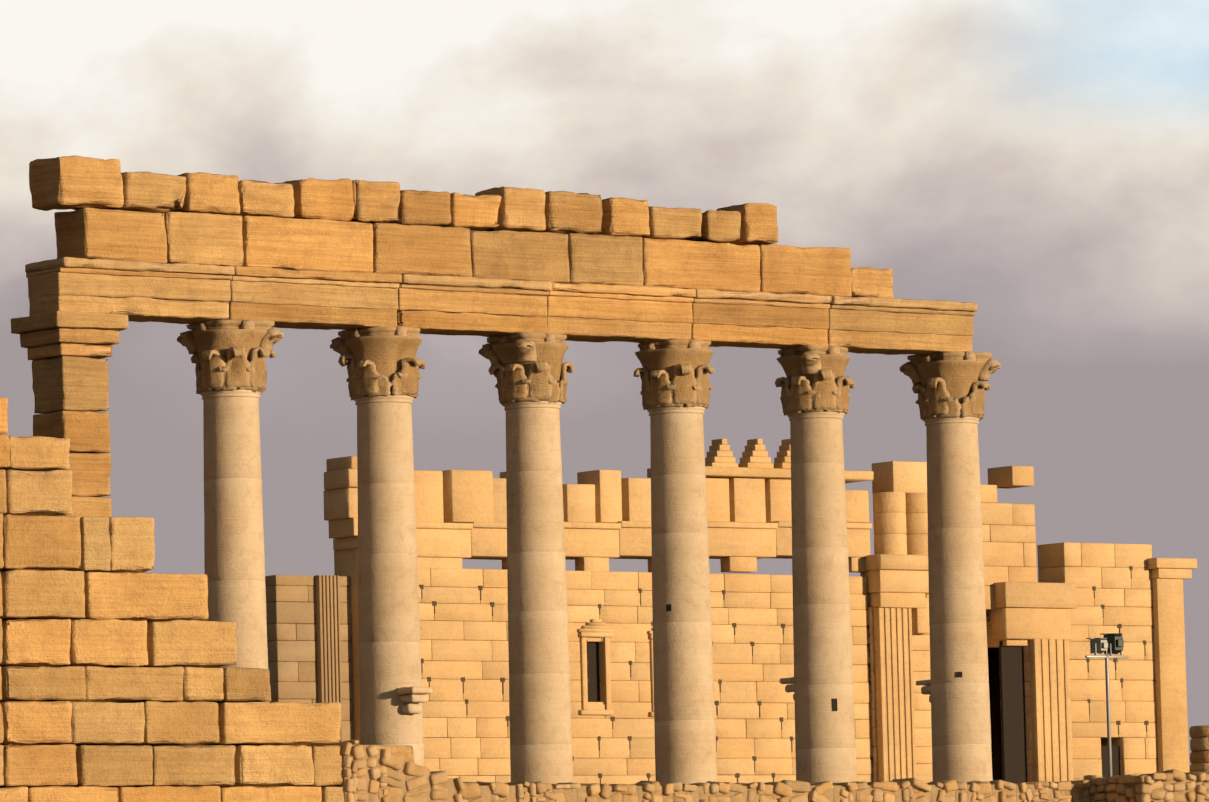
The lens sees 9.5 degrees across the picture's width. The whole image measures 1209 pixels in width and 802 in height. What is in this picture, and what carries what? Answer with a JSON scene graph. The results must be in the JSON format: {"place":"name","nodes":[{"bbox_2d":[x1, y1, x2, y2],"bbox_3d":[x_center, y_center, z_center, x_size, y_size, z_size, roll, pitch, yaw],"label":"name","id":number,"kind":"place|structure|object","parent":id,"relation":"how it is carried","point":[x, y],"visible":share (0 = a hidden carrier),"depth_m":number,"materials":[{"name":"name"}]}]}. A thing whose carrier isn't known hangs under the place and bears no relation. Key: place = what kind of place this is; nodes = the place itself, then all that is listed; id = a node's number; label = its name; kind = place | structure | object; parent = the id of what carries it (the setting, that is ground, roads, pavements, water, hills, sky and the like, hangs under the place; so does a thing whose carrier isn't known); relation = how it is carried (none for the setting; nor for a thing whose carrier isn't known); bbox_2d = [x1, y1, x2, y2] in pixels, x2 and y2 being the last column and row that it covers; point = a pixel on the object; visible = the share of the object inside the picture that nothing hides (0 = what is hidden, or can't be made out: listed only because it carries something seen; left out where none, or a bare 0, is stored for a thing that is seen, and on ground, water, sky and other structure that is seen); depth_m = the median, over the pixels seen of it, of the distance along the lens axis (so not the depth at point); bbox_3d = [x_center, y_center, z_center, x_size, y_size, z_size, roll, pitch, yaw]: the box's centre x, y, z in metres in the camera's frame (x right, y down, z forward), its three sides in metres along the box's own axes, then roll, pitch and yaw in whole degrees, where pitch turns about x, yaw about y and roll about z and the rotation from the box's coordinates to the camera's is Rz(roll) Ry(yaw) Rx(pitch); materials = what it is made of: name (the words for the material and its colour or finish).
{"place":"outdoors","nodes":[
{"label":"outdoors","id":0,"kind":"place"},
{"bbox_2d":[265,575,354,745],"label":"wall fragment","id":1,"kind":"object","parent":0,"point":[309,635],"depth_m":259.65,"materials":[{"name":"beige stone"}]},
{"bbox_2d":[201,389,992,783],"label":"column shafts","id":2,"kind":"object","parent":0,"point":[539,693],"depth_m":168.24,"materials":[{"name":"stone"}]},
{"bbox_2d":[177,320,283,393],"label":"capital","id":3,"kind":"object","parent":2,"relation":"on","point":[229,354],"visible":0.94,"depth_m":161.31,"materials":[{"name":"stone"}]},
{"bbox_2d":[330,326,425,400],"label":"capital","id":4,"kind":"object","parent":2,"relation":"on","point":[382,360],"visible":0.98,"depth_m":163.86,"materials":[{"name":"stone"}]},
{"bbox_2d":[479,332,573,405],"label":"capital","id":5,"kind":"object","parent":2,"relation":"on","point":[527,366],"visible":0.96,"depth_m":166.35,"materials":[{"name":"stone"}]},
{"bbox_2d":[25,155,977,354],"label":"entablature","id":6,"kind":"structure","parent":5,"relation":"on","point":[308,253],"depth_m":165.11,"materials":[{"name":"stone"}]},
{"bbox_2d":[397,677,930,713],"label":"statue brackets","id":7,"kind":"object","parent":2,"relation":"attached to","point":[412,697],"visible":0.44,"depth_m":163.05,"materials":[{"name":"stone"}]},
{"bbox_2d":[634,339,714,409],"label":"capital","id":8,"kind":"object","parent":2,"relation":"on","point":[676,372],"visible":0.92,"depth_m":168.90,"materials":[{"name":"stone"}]},
{"bbox_2d":[666,604,961,710],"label":"column holes","id":9,"kind":"object","parent":2,"relation":"attached to","point":[834,700],"visible":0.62,"depth_m":170.77,"materials":[{"name":"brown stone"}]},
{"bbox_2d":[775,345,854,415],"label":"capital","id":10,"kind":"object","parent":2,"relation":"on","point":[816,379],"visible":0.96,"depth_m":171.43,"materials":[{"name":"stone"}]},
{"bbox_2d":[900,351,1000,420],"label":"capital","id":11,"kind":"object","parent":2,"relation":"on","point":[950,384],"visible":1,"depth_m":174.03,"materials":[{"name":"stone"}]},
{"bbox_2d":[0,0,1208,771],"label":"sky","id":12,"kind":"structure","parent":0,"point":[1041,165],"materials":[{"name":"grey"}]},
{"bbox_3d":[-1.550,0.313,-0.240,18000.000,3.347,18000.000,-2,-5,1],"label":"ground","id":13,"kind":"structure","parent":0,"visible":0},
{"bbox_2d":[10,311,128,517],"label":"end pier","id":14,"kind":"structure","parent":13,"relation":"on","point":[68,352],"depth_m":158.74,"materials":[{"name":"stone"}]},
{"bbox_2d":[0,397,415,801],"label":"precinct wall","id":15,"kind":"structure","parent":13,"relation":"on","point":[116,685],"depth_m":144.59,"materials":[{"name":"stone"}]},
{"bbox_2d":[199,439,1196,784],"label":"temple building","id":16,"kind":"structure","parent":13,"relation":"on","point":[1051,621],"depth_m":272.22,"materials":[{"name":"stone"}]},
{"bbox_2d":[419,566,1154,783],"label":"wall holes","id":17,"kind":"object","parent":16,"relation":"in","point":[737,775],"visible":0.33,"depth_m":270.53,"materials":[{"name":"brown stone"}]},
{"bbox_2d":[587,641,1120,782],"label":"dark cella interior","id":18,"kind":"object","parent":16,"relation":"attached to","point":[1012,681],"visible":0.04,"depth_m":279.16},
{"bbox_2d":[321,744,1208,801],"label":"rubble","id":19,"kind":"object","parent":13,"relation":"on","point":[698,794],"visible":0.23,"depth_m":153.15,"materials":[{"name":"brown stone"}]},
{"bbox_2d":[331,740,1208,801],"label":"rubble stones","id":20,"kind":"object","parent":19,"relation":"on","point":[1096,785],"visible":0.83,"depth_m":154.08,"materials":[{"name":"beige stone"}]},
{"bbox_2d":[1189,725,1208,772],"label":"stone wall","id":21,"kind":"structure","parent":19,"relation":"on","point":[1199,749],"depth_m":160.68,"materials":[{"name":"stone"}]},
{"bbox_2d":[1085,643,1127,776],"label":"floodlight mast","id":22,"kind":"object","parent":13,"relation":"on","point":[1106,656],"visible":0.79,"depth_m":188.77,"materials":[{"name":"metal"}]},
{"bbox_2d":[1086,638,1107,653],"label":"floodlight","id":23,"kind":"object","parent":22,"relation":"attached to","point":[1101,645],"visible":1,"depth_m":188.75,"materials":[{"name":"black metal"}]},
{"bbox_2d":[1100,633,1123,653],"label":"floodlight","id":24,"kind":"object","parent":22,"relation":"attached to","point":[1116,640],"visible":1,"depth_m":189.03,"materials":[{"name":"black metal"}]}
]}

